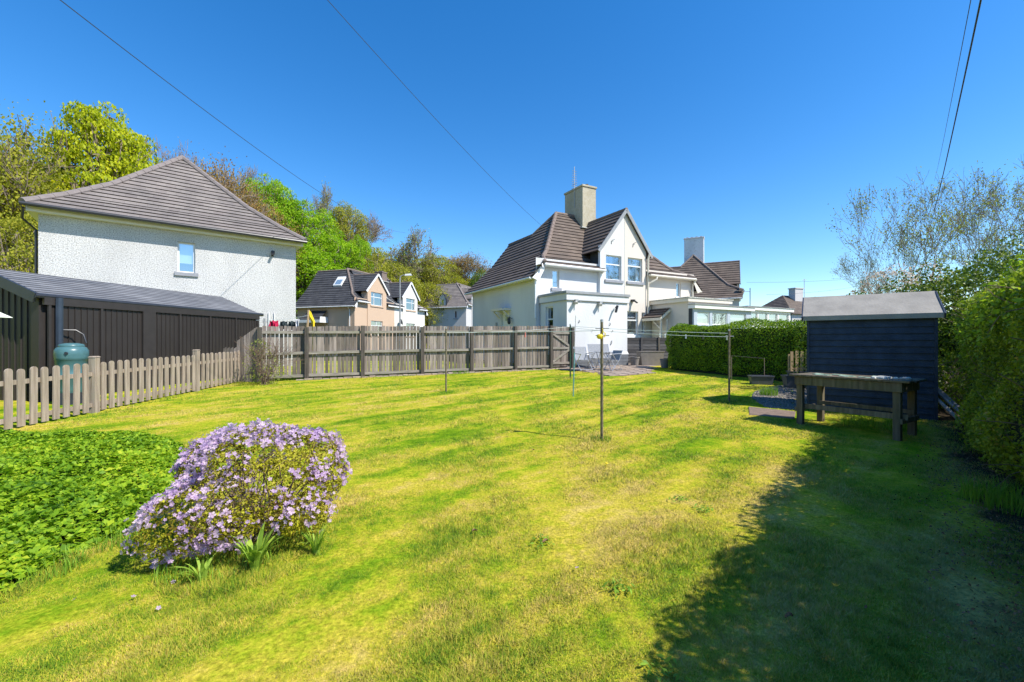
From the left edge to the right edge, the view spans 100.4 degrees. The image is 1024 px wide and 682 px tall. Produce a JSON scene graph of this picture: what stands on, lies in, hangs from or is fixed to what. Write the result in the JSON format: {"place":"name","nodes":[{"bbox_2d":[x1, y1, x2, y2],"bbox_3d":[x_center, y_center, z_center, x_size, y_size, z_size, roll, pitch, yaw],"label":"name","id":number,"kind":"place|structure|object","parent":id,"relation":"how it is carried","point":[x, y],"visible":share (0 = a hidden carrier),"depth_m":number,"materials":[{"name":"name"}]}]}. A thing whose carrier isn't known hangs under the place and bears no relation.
{"place":"outdoors","nodes":[
{"label":"outdoors","id":0,"kind":"place"},
{"bbox_2d":[60,0,403,232],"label":"overhead cable","id":1,"kind":"object","parent":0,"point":[187,97],"visible":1,"depth_m":10.21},
{"bbox_2d":[296,353,456,355],"bbox_3d":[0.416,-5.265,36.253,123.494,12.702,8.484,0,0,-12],"label":"road","id":2,"kind":"structure","parent":0,"point":[378,354],"depth_m":33.12,"materials":[{"name":"grey asphalt"}]},
{"bbox_2d":[399,274,411,353],"bbox_3d":[-8.488,-2.160,34.000,1.025,6.420,0.180,0,0,0],"label":"street lamp","id":3,"kind":"object","parent":2,"relation":"on","point":[400,305],"visible":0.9,"depth_m":33.96,"materials":[{"name":"metal"}]},
{"bbox_2d":[0,260,1023,681],"bbox_3d":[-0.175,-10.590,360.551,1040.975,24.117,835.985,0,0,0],"label":"ground","id":4,"kind":"structure","parent":0,"point":[248,654],"depth_m":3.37,"materials":[{"name":"green plant"}]},
{"bbox_2d":[0,211,37,272],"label":"tree","id":5,"kind":"object","parent":4,"relation":"on","point":[23,262],"visible":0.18,"depth_m":23.20,"materials":[{"name":"green plant"}]},
{"bbox_2d":[0,543,88,587],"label":"grass tuft","id":6,"kind":"object","parent":4,"relation":"on","point":[67,563],"visible":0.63,"depth_m":2.67,"materials":[{"name":"green plant"}]},
{"bbox_2d":[0,99,100,269],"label":"tree","id":7,"kind":"object","parent":4,"relation":"on","point":[18,179],"visible":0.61,"depth_m":27.15,"materials":[{"name":"green plant"}]},
{"bbox_2d":[53,343,88,404],"bbox_3d":[-9.550,0.715,9.250,0.550,1.350,0.550,0,0,0],"label":"water butt","id":8,"kind":"object","parent":4,"relation":"on","point":[70,354],"visible":0.59,"depth_m":9.07,"materials":[{"name":"teal plastic"}]},
{"bbox_2d":[0,437,177,592],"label":"bed soil","id":9,"kind":"structure","parent":4,"relation":"on","point":[63,539],"depth_m":3.49,"materials":[{"name":"brown soil"}]},
{"bbox_2d":[0,429,184,592],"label":"ground cover","id":10,"kind":"object","parent":9,"relation":"on","point":[24,539],"visible":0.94,"depth_m":3.74,"materials":[{"name":"green plant"}]},
{"bbox_2d":[33,100,162,193],"bbox_3d":[-31.873,-6.908,33.928,9.686,23.616,9.472,0,0,-9],"label":"tree","id":11,"kind":"object","parent":4,"relation":"on","point":[125,152],"visible":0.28,"depth_m":32.25,"materials":[{"name":"green plant"}]},
{"bbox_2d":[0,349,239,429],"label":"picket fence","id":12,"kind":"object","parent":4,"relation":"on","point":[94,373],"visible":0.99,"depth_m":8.33,"materials":[{"name":"brown wood"}]},
{"bbox_2d":[0,269,263,401],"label":"garage","id":13,"kind":"structure","parent":4,"relation":"on","point":[106,322],"depth_m":10.88,"materials":[{"name":"wood"}]},
{"bbox_2d":[92,515,182,553],"bbox_3d":[-2.743,1.389,3.157,0.532,0.121,0.550,0,0,0],"label":"grass tuft","id":14,"kind":"object","parent":4,"relation":"on","point":[126,538],"visible":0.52,"depth_m":3.06,"materials":[{"name":"green plant"}]},
{"bbox_2d":[18,155,306,366],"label":"harled house","id":15,"kind":"structure","parent":4,"relation":"on","point":[181,223],"depth_m":17.13,"materials":[{"name":"white paint"}]},
{"bbox_2d":[174,242,197,276],"bbox_3d":[-13.267,-3.335,17.367,1.160,1.810,0.970,0,0,-39],"label":"window","id":16,"kind":"structure","parent":15,"relation":"in","point":[186,251],"depth_m":17.21,"materials":[{"name":"blue glass"}]},
{"bbox_2d":[146,134,210,169],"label":"tree","id":17,"kind":"object","parent":4,"relation":"on","point":[163,154],"visible":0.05,"depth_m":43.97,"materials":[{"name":"brown plant"}]},
{"bbox_2d":[168,553,215,582],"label":"bulb leaves","id":18,"kind":"object","parent":4,"relation":"on","point":[203,568],"visible":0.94,"depth_m":2.54,"materials":[{"name":"green plant"}]},
{"bbox_2d":[154,532,282,590],"bbox_3d":[-1.892,1.395,2.803,0.735,0.110,0.722,0,0,0],"label":"grass tuft","id":19,"kind":"object","parent":4,"relation":"on","point":[172,569],"visible":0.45,"depth_m":2.63,"materials":[{"name":"green plant"}]},
{"bbox_2d":[170,146,276,220],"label":"tree","id":20,"kind":"object","parent":4,"relation":"on","point":[227,182],"visible":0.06,"depth_m":41.62,"materials":[{"name":"brown plant"}]},
{"bbox_2d":[120,417,352,568],"bbox_3d":[-1.899,1.041,3.191,1.321,0.872,1.296,0,0,-15],"label":"rhododendron","id":21,"kind":"object","parent":4,"relation":"on","point":[277,515],"visible":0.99,"depth_m":2.94,"materials":[{"name":"purple plant"}]},
{"bbox_2d":[195,157,277,219],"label":"tree","id":22,"kind":"object","parent":4,"relation":"on","point":[257,204],"visible":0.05,"depth_m":44.90,"materials":[{"name":"brown plant"}]},
{"bbox_2d":[231,164,269,198],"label":"tree","id":23,"kind":"object","parent":4,"relation":"on","point":[249,173],"visible":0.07,"depth_m":58.08,"materials":[{"name":"brown plant"}]},
{"bbox_2d":[230,522,284,573],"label":"bulb leaves","id":24,"kind":"object","parent":4,"relation":"on","point":[255,553],"visible":0.91,"depth_m":2.66,"materials":[{"name":"green plant"}]},
{"bbox_2d":[236,334,306,384],"bbox_3d":[-7.238,0.517,12.675,1.878,1.604,2.052,0,0,0],"label":"twiggy shrub","id":25,"kind":"object","parent":4,"relation":"on","point":[264,381],"visible":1,"depth_m":12.52,"materials":[{"name":"brown plant"}]},
{"bbox_2d":[240,173,307,234],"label":"tree","id":26,"kind":"object","parent":4,"relation":"on","point":[277,193],"visible":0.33,"depth_m":50.72,"materials":[{"name":"green plant"}]},
{"bbox_2d":[257,207,306,291],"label":"tree","id":27,"kind":"object","parent":4,"relation":"on","point":[280,221],"visible":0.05,"depth_m":46.34,"materials":[{"name":"green plant"}]},
{"bbox_2d":[269,197,346,253],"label":"tree","id":28,"kind":"object","parent":4,"relation":"on","point":[310,229],"visible":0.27,"depth_m":52.86,"materials":[{"name":"green plant"}]},
{"bbox_2d":[291,521,341,553],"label":"bulb leaves","id":29,"kind":"object","parent":4,"relation":"on","point":[316,547],"visible":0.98,"depth_m":2.89,"materials":[{"name":"green plant"}]},
{"bbox_2d":[304,180,334,233],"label":"tree","id":30,"kind":"object","parent":4,"relation":"on","point":[322,204],"visible":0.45,"depth_m":63.80,"materials":[{"name":"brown plant"}]},
{"bbox_2d":[296,250,345,299],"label":"tree","id":31,"kind":"object","parent":4,"relation":"on","point":[310,270],"visible":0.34,"depth_m":47.39,"materials":[{"name":"green plant"}]},
{"bbox_2d":[296,234,364,286],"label":"tree","id":32,"kind":"object","parent":4,"relation":"on","point":[339,252],"visible":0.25,"depth_m":50.74,"materials":[{"name":"green plant"}]},
{"bbox_2d":[320,200,373,243],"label":"tree","id":33,"kind":"object","parent":4,"relation":"on","point":[343,219],"visible":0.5,"depth_m":64.95,"materials":[{"name":"green plant"}]},
{"bbox_2d":[337,234,374,271],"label":"tree","id":34,"kind":"object","parent":4,"relation":"on","point":[363,246],"visible":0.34,"depth_m":55.04,"materials":[{"name":"green plant"}]},
{"bbox_2d":[296,268,427,351],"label":"semi detached house","id":35,"kind":"structure","parent":4,"relation":"on","point":[345,297],"depth_m":40.10,"materials":[{"name":"paint"}]},
{"bbox_2d":[371,321,381,336],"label":"window","id":36,"kind":"structure","parent":35,"relation":"in","point":[373,323],"depth_m":41.42,"materials":[{"name":"white glass"}]},
{"bbox_2d":[370,292,383,307],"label":"window","id":37,"kind":"structure","parent":35,"relation":"in","point":[375,302],"depth_m":41.42,"materials":[{"name":"glass"}]},
{"bbox_2d":[397,298,415,311],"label":"window","id":38,"kind":"structure","parent":35,"relation":"in","point":[409,307],"depth_m":47.48,"materials":[{"name":"white glass"}]},
{"bbox_2d":[350,212,394,249],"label":"tree","id":39,"kind":"object","parent":4,"relation":"on","point":[374,234],"visible":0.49,"depth_m":69.59,"materials":[{"name":"brown plant"}]},
{"bbox_2d":[352,246,399,278],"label":"tree","id":40,"kind":"object","parent":4,"relation":"on","point":[377,257],"visible":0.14,"depth_m":57.39,"materials":[{"name":"green plant"}]},
{"bbox_2d":[223,325,574,381],"bbox_3d":[-3.064,0.462,15.375,12.458,2.198,0.515,0,0,-24],"label":"tall fence","id":41,"kind":"object","parent":4,"relation":"on","point":[473,355],"visible":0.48,"depth_m":15.07,"materials":[{"name":"brown wood"}]},
{"bbox_2d":[375,261,424,304],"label":"tree","id":42,"kind":"object","parent":4,"relation":"on","point":[404,278],"visible":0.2,"depth_m":55.40,"materials":[{"name":"green plant"}]},
{"bbox_2d":[380,223,443,283],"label":"tree","id":43,"kind":"object","parent":4,"relation":"on","point":[407,255],"visible":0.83,"depth_m":64.94,"materials":[{"name":"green plant"}]},
{"bbox_2d":[373,241,470,347],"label":"undergrowth","id":44,"kind":"object","parent":4,"relation":"on","point":[390,262],"depth_m":80.70,"materials":[{"name":"green plant"}]},
{"bbox_2d":[416,281,451,343],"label":"tree","id":45,"kind":"object","parent":4,"relation":"on","point":[428,293],"visible":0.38,"depth_m":58.10,"materials":[{"name":"green plant"}]},
{"bbox_2d":[409,252,462,290],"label":"tree","id":46,"kind":"object","parent":4,"relation":"on","point":[428,277],"visible":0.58,"depth_m":69.78,"materials":[{"name":"green plant"}]},
{"bbox_2d":[443,327,449,391],"bbox_3d":[-1.695,0.524,11.000,0.191,1.772,0.048,0,0,0],"label":"clothes pole","id":47,"kind":"object","parent":4,"relation":"on","point":[445,331],"visible":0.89,"depth_m":10.98,"materials":[{"name":"paint"}]},
{"bbox_2d":[426,283,471,347],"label":"semi detached house","id":48,"kind":"structure","parent":4,"relation":"on","point":[457,306],"depth_m":57.76,"materials":[{"name":"white paint"}]},
{"bbox_2d":[441,248,490,285],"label":"tree","id":49,"kind":"object","parent":4,"relation":"on","point":[465,263],"visible":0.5,"depth_m":81.75,"materials":[{"name":"brown plant"}]},
{"bbox_2d":[467,268,485,286],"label":"tree","id":50,"kind":"object","parent":4,"relation":"on","point":[474,280],"visible":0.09,"depth_m":73.41,"materials":[{"name":"green plant"}]},
{"bbox_2d":[529,534,561,547],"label":"weed","id":51,"kind":"object","parent":4,"relation":"on","point":[540,538],"visible":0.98,"depth_m":3.04,"materials":[{"name":"green plant"}]},
{"bbox_2d":[573,316,575,395],"bbox_3d":[1.496,0.369,10.250,0.081,1.961,0.040,0,0,0],"label":"clothes prop","id":52,"kind":"object","parent":4,"relation":"on","point":[574,360],"visible":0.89,"depth_m":10.24,"materials":[{"name":"metal"}]},
{"bbox_2d":[464,167,701,364],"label":"semi detached house","id":53,"kind":"structure","parent":4,"relation":"on","point":[579,246],"depth_m":23.00,"materials":[{"name":"white paint"}]},
{"bbox_2d":[328,1,548,231],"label":"overhead cable","id":54,"kind":"object","parent":53,"relation":"attached to","point":[427,110],"visible":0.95,"depth_m":10.75,"materials":[{"name":"black rubber"}]},
{"bbox_2d":[551,270,561,290],"bbox_3d":[1.917,-2.985,20.905,0.990,1.470,0.970,0,0,-29],"label":"window","id":55,"kind":"structure","parent":53,"relation":"in","point":[555,272],"depth_m":20.69,"materials":[{"name":"glass"}]},
{"bbox_2d":[590,251,623,283],"bbox_3d":[5.100,-3.810,22.571,1.650,1.880,0.970,0,0,-29],"label":"window","id":56,"kind":"structure","parent":53,"relation":"in","point":[593,256],"depth_m":22.46,"materials":[{"name":"glass"}]},
{"bbox_2d":[612,257,644,284],"bbox_3d":[6.417,-3.810,23.286,1.650,1.880,0.970,0,0,-29],"label":"window","id":57,"kind":"structure","parent":53,"relation":"in","point":[634,268],"depth_m":23.14,"materials":[{"name":"glass"}]},
{"bbox_2d":[627,311,640,337],"bbox_3d":[6.418,-0.885,22.891,1.030,1.410,0.272,0,0,-29],"label":"window","id":58,"kind":"structure","parent":53,"relation":"in","point":[630,314],"depth_m":22.99,"materials":[{"name":"white plastic"}]},
{"bbox_2d":[653,325,665,337],"bbox_3d":[7.962,0.130,22.962,0.050,2.000,0.900,0,0,-29],"label":"door","id":59,"kind":"structure","parent":53,"relation":"in","point":[656,330],"depth_m":23.08,"materials":[{"name":"beige plastic"}]},
{"bbox_2d":[538,290,629,367],"bbox_3d":[3.270,-0.345,19.754,3.960,3.610,2.439,0,0,-29],"label":"flat roof extension","id":60,"kind":"object","parent":4,"relation":"on","point":[566,307],"visible":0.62,"depth_m":19.00,"materials":[{"name":"white paint"}]},
{"bbox_2d":[547,307,552,325],"bbox_3d":[2.123,-0.875,19.622,0.815,1.970,1.210,0,0,-29],"label":"window","id":61,"kind":"structure","parent":60,"relation":"in","point":[549,309],"depth_m":20.09,"materials":[{"name":"white glass"}]},
{"bbox_2d":[595,319,608,440],"bbox_3d":[1.285,0.605,6.080,0.191,1.832,0.045,0,0,0],"label":"clothes pole","id":62,"kind":"object","parent":4,"relation":"on","point":[601,382],"visible":0.9,"depth_m":6.06,"materials":[{"name":"paint"}]},
{"bbox_2d":[560,364,657,375],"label":"patio","id":63,"kind":"structure","parent":4,"relation":"on","point":[629,369],"depth_m":17.05,"materials":[{"name":"stone"}]},
{"bbox_2d":[573,347,592,370],"bbox_3d":[2.795,0.693,16.761,0.581,0.934,0.564,0,0,-24],"label":"garden chair","id":64,"kind":"object","parent":63,"relation":"on","point":[581,353],"visible":0.91,"depth_m":16.91,"materials":[{"name":"metal"}]},
{"bbox_2d":[587,344,614,368],"bbox_3d":[3.746,0.633,17.861,1.031,1.013,0.564,0,0,-22],"label":"garden chair","id":65,"kind":"object","parent":63,"relation":"on","point":[592,348],"visible":0.77,"depth_m":17.97,"materials":[{"name":"metal"}]},
{"bbox_2d":[603,350,622,370],"bbox_3d":[3.960,0.762,16.756,0.563,0.795,0.531,0,0,-30],"label":"garden chair","id":66,"kind":"object","parent":63,"relation":"on","point":[616,355],"visible":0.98,"depth_m":16.82,"materials":[{"name":"metal"}]},
{"bbox_2d":[630,357,639,365],"bbox_3d":[5.550,0.923,19.300,0.441,0.420,0.441,0,0,0],"label":"plant pot","id":67,"kind":"object","parent":63,"relation":"on","point":[634,361],"visible":0.97,"depth_m":19.15,"materials":[{"name":"grey ceramic"}]},
{"bbox_2d":[636,351,664,365],"bbox_3d":[6.350,0.798,19.600,1.130,0.668,0.580,0,0,-4],"label":"planter","id":68,"kind":"object","parent":63,"relation":"on","point":[650,357],"visible":0.94,"depth_m":19.34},
{"bbox_2d":[602,577,634,598],"bbox_3d":[0.618,1.429,2.466,0.207,0.035,0.190,0,0,0],"label":"weed","id":69,"kind":"object","parent":4,"relation":"on","point":[619,586],"visible":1,"depth_m":2.47,"materials":[{"name":"green plant"}]},
{"bbox_2d":[627,337,670,363],"bbox_3d":[7.168,0.520,20.830,3.520,1.460,0.080,0,0,-3],"label":"fence","id":70,"kind":"object","parent":4,"relation":"on","point":[634,345],"visible":0.29,"depth_m":20.79,"materials":[{"name":"grey wood"}]},
{"bbox_2d":[636,650,691,681],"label":"weed","id":71,"kind":"object","parent":4,"relation":"on","point":[645,662],"visible":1,"depth_m":1.85,"materials":[{"name":"green plant"}]},
{"bbox_2d":[660,359,668,367],"bbox_3d":[6.550,0.956,18.300,0.420,0.380,0.420,0,0,0],"label":"plant pot","id":72,"kind":"object","parent":4,"relation":"on","point":[664,363],"visible":0.78,"depth_m":18.16,"materials":[{"name":"grey plastic"}]},
{"bbox_2d":[649,296,733,337],"bbox_3d":[9.707,-0.395,23.168,3.560,3.630,2.580,0,0,-29],"label":"cream extension","id":73,"kind":"object","parent":4,"relation":"on","point":[677,313],"visible":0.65,"depth_m":22.20,"materials":[{"name":"paint"}]},
{"bbox_2d":[671,236,749,305],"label":"semi detached house","id":74,"kind":"structure","parent":4,"relation":"on","point":[719,280],"depth_m":39.35,"materials":[{"name":"brown tile"}]},
{"bbox_2d":[688,303,755,328],"bbox_3d":[10.930,-0.215,22.638,4.960,3.270,1.080,0,0,-29],"label":"conservatory","id":75,"kind":"object","parent":4,"relation":"on","point":[705,312],"visible":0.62,"depth_m":21.96,"materials":[{"name":"white plastic"}]},
{"bbox_2d":[689,308,708,324],"bbox_3d":[9.460,-1.140,21.962,1.550,1.220,0.865,0,0,-29],"label":"window","id":76,"kind":"structure","parent":75,"relation":"in","point":[702,315],"depth_m":21.57,"materials":[{"name":"white glass"}]},
{"bbox_2d":[722,314,744,323],"bbox_3d":[11.919,-1.140,23.299,1.950,1.220,0.865,0,0,-29],"label":"window","id":77,"kind":"structure","parent":75,"relation":"in","point":[733,317],"depth_m":22.99,"materials":[{"name":"white glass"}]},
{"bbox_2d":[725,329,733,401],"bbox_3d":[4.815,0.589,9.450,0.191,1.712,0.048,0,0,0],"label":"clothes pole","id":78,"kind":"object","parent":4,"relation":"on","point":[728,336],"visible":0.89,"depth_m":9.44,"materials":[{"name":"paint"}]},
{"bbox_2d":[747,375,774,384],"bbox_3d":[7.350,1.146,12.600,0.650,0.258,0.310,0,0,12],"label":"planter","id":79,"kind":"object","parent":4,"relation":"on","point":[762,379],"visible":1,"depth_m":12.48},
{"bbox_2d":[757,384,777,395],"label":"grass tuft","id":80,"kind":"object","parent":4,"relation":"on","point":[770,391],"visible":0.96,"depth_m":10.29,"materials":[{"name":"green plant"}]},
{"bbox_2d":[745,306,793,327],"bbox_3d":[14.440,-0.265,25.608,4.610,3.370,2.380,0,0,-29],"label":"conservatory","id":81,"kind":"object","parent":4,"relation":"on","point":[772,314],"visible":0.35,"depth_m":24.86,"materials":[{"name":"white plastic"}]},
{"bbox_2d":[749,407,795,418],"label":"paving slab","id":82,"kind":"structure","parent":4,"relation":"on","point":[757,411],"depth_m":8.08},
{"bbox_2d":[750,385,806,409],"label":"gravel","id":83,"kind":"structure","parent":4,"relation":"on","point":[786,401],"depth_m":9.84,"materials":[{"name":"grey gravel"}]},
{"bbox_2d":[780,375,806,387],"bbox_3d":[7.950,1.120,11.750,0.880,0.348,0.370,0,0,12],"label":"planter","id":84,"kind":"object","parent":83,"relation":"on","point":[788,381],"visible":0.39,"depth_m":11.67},
{"bbox_2d":[763,279,804,325],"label":"distant house","id":85,"kind":"structure","parent":4,"relation":"on","point":[791,300],"depth_m":67.90,"materials":[{"name":"white tile"}]},
{"bbox_2d":[788,351,806,370],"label":"picket gate","id":86,"kind":"structure","parent":4,"relation":"on","point":[790,359],"depth_m":12.26,"materials":[{"name":"beige wood"}]},
{"bbox_2d":[664,309,966,384],"bbox_3d":[8.852,0.282,13.907,1.858,2.235,10.058,0,0,-25],"label":"clipped hedge","id":87,"kind":"object","parent":4,"relation":"on","point":[769,343],"visible":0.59,"depth_m":14.53,"materials":[{"name":"green plant"}]},
{"bbox_2d":[789,372,926,440],"bbox_3d":[5.429,1.003,6.783,0.742,0.953,1.558,0,0,-31],"label":"workbench","id":88,"kind":"object","parent":4,"relation":"on","point":[898,387],"visible":0.93,"depth_m":6.46,"materials":[{"name":"brown wood"}]},
{"bbox_2d":[839,414,879,428],"bbox_3d":[5.757,1.290,7.049,0.570,0.220,0.576,0,0,36],"label":"grass tuft","id":89,"kind":"object","parent":4,"relation":"on","point":[853,421],"visible":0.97,"depth_m":7.03,"materials":[{"name":"green plant"}]},
{"bbox_2d":[801,291,946,419],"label":"garden shed","id":90,"kind":"structure","parent":4,"relation":"on","point":[890,334],"depth_m":8.01,"materials":[{"name":"blue paint"}]},
{"bbox_2d":[831,237,936,293],"bbox_3d":[18.044,-1.375,20.924,4.029,7.503,3.546,0,0,41],"label":"tree","id":91,"kind":"object","parent":4,"relation":"on","point":[845,268],"visible":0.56,"depth_m":20.68,"materials":[{"name":"green plant"}]},
{"bbox_2d":[882,418,917,431],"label":"grass tuft","id":92,"kind":"object","parent":4,"relation":"on","point":[891,425],"visible":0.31,"depth_m":6.76,"materials":[{"name":"green plant"}]},
{"bbox_2d":[789,230,1023,410],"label":"privet bush","id":93,"kind":"object","parent":4,"relation":"on","point":[964,281],"visible":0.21,"depth_m":8.73,"materials":[{"name":"green plant"}]},
{"bbox_2d":[850,262,963,311],"bbox_3d":[14.011,-0.835,15.191,4.183,4.037,2.418,0,0,-10],"label":"blossom tree","id":94,"kind":"object","parent":4,"relation":"on","point":[883,274],"visible":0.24,"depth_m":15.07,"materials":[{"name":"white plant"}]},
{"bbox_2d":[826,160,1009,292],"bbox_3d":[17.784,-2.572,19.074,6.227,11.116,5.481,0,0,33],"label":"tree","id":95,"kind":"object","parent":4,"relation":"on","point":[903,242],"visible":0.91,"depth_m":18.86,"materials":[{"name":"grey plant"}]},
{"bbox_2d":[901,280,976,319],"bbox_3d":[12.302,-0.071,13.018,5.053,3.580,2.554,0,0,0],"label":"hedge behind","id":96,"kind":"object","parent":4,"relation":"on","point":[944,298],"visible":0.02,"depth_m":12.94,"materials":[{"name":"green plant"}]},
{"bbox_2d":[862,433,1023,681],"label":"leaf litter","id":97,"kind":"object","parent":4,"relation":"on","point":[1006,605],"visible":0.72,"depth_m":3.07,"materials":[{"name":"plant"}]},
{"bbox_2d":[938,390,958,411],"bbox_3d":[7.635,1.140,7.370,0.060,0.659,0.672,0,0,-12],"label":"timber post","id":98,"kind":"object","parent":4,"relation":"on","point":[943,397],"visible":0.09,"depth_m":7.45,"materials":[{"name":"grey wood"}]},
{"bbox_2d":[938,398,961,423],"bbox_3d":[7.520,1.140,7.410,0.059,0.659,0.670,0,0,-11],"label":"timber post","id":99,"kind":"object","parent":4,"relation":"on","point":[946,408],"visible":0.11,"depth_m":7.37,"materials":[{"name":"grey wood"}]},
{"bbox_2d":[903,159,1023,289],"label":"tree","id":100,"kind":"object","parent":4,"relation":"on","point":[986,240],"visible":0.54,"depth_m":19.95,"materials":[{"name":"green plant"}]},
{"bbox_2d":[939,260,1023,486],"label":"wild hedge","id":101,"kind":"object","parent":4,"relation":"on","point":[990,332],"visible":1,"depth_m":4.28,"materials":[{"name":"green plant"}]},
{"bbox_2d":[942,162,1023,279],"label":"tree","id":102,"kind":"object","parent":4,"relation":"on","point":[1016,207],"visible":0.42,"depth_m":11.44,"materials":[{"name":"green plant"}]},
{"bbox_2d":[954,469,1023,516],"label":"grass tuft","id":103,"kind":"object","parent":4,"relation":"on","point":[992,493],"visible":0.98,"depth_m":3.79,"materials":[{"name":"green plant"}]},
{"bbox_2d":[995,251,1023,282],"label":"yellow bush","id":104,"kind":"object","parent":4,"relation":"on","point":[1011,265],"visible":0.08,"depth_m":7.05,"materials":[{"name":"green plant"}]},
{"bbox_2d":[0,0,1023,311],"label":"sky","id":105,"kind":"structure","parent":0,"point":[742,126],"materials":[{"name":"blue"}]},
{"bbox_2d":[934,0,970,180],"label":"overhead cable","id":106,"kind":"object","parent":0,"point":[957,69],"visible":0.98,"depth_m":7.04,"materials":[{"name":"black rubber"}]},
{"bbox_2d":[927,0,981,233],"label":"overhead cable","id":107,"kind":"object","parent":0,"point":[977,15],"visible":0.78,"depth_m":6.28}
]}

